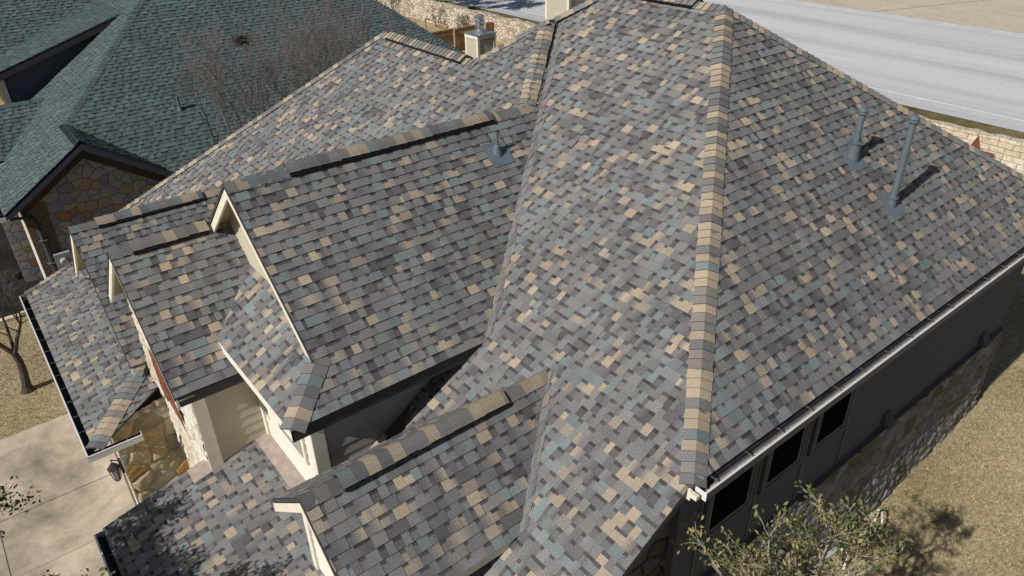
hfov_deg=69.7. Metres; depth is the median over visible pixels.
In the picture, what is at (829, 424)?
window
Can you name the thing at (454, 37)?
wood fence
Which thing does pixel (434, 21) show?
handrail
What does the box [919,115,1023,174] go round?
stone wall
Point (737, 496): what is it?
window
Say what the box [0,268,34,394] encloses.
bare tree
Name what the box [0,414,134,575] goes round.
driveway
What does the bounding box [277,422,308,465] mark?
window
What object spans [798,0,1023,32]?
median
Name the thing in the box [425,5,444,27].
wall shrub
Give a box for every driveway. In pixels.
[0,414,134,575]
[21,540,108,575]
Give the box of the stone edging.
[0,310,26,323]
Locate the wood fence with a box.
[430,21,493,50]
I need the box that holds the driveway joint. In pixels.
[0,474,109,575]
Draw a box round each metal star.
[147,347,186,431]
[971,135,995,155]
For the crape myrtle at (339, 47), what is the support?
on the ground at (1006, 366)
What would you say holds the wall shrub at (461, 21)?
on the ground at (1006, 366)
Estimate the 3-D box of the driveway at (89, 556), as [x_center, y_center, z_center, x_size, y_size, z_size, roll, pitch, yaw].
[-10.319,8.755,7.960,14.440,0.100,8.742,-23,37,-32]
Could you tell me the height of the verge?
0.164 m
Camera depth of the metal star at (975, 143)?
24.68 m
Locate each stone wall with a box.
[378,0,536,41]
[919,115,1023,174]
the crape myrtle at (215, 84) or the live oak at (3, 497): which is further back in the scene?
the crape myrtle at (215, 84)
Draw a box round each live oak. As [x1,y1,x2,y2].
[0,476,114,575]
[671,480,913,575]
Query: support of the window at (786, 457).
in the stone house at (593, 286)
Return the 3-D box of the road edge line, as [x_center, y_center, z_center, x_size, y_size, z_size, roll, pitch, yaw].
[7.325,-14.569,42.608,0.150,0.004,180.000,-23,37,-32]
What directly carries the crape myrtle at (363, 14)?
on the ground at (1006, 366)
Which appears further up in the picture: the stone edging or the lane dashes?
the lane dashes
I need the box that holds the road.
[446,0,1023,131]
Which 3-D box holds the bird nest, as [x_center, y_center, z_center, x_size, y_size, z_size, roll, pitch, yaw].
[-7.258,-6.605,19.643,0.534,0.434,0.691,1,31,3]
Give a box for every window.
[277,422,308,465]
[699,460,760,543]
[757,422,811,495]
[807,386,858,456]
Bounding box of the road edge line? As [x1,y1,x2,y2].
[472,0,1023,120]
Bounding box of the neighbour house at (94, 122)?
[0,0,464,281]
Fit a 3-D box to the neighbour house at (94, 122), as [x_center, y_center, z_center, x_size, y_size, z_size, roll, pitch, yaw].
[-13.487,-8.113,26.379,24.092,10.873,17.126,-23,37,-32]
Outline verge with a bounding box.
[438,0,1023,138]
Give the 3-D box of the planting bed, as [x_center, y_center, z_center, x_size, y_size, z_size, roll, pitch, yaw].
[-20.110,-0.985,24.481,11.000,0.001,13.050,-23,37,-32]
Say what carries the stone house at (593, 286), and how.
on the ground at (1006, 366)
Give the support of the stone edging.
on the ground at (1006, 366)
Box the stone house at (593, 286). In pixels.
[19,0,1023,575]
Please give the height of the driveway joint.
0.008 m
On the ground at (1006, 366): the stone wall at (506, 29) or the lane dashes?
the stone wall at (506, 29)
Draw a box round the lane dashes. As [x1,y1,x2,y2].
[776,0,1021,60]
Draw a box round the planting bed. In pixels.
[0,223,44,317]
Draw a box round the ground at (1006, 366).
[0,0,1023,575]
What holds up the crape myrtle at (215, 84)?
on the ground at (1006, 366)
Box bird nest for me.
[229,33,252,48]
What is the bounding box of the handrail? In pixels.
[425,18,446,29]
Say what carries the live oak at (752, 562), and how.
on the ground at (1006, 366)
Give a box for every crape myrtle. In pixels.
[153,0,319,144]
[218,0,367,116]
[288,0,415,80]
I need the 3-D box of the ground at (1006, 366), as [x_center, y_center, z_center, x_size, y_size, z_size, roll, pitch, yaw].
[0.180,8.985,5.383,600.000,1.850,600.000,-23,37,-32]
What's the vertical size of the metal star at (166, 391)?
1.628 m
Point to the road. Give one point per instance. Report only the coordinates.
(977, 68)
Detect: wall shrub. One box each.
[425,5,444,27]
[455,14,471,27]

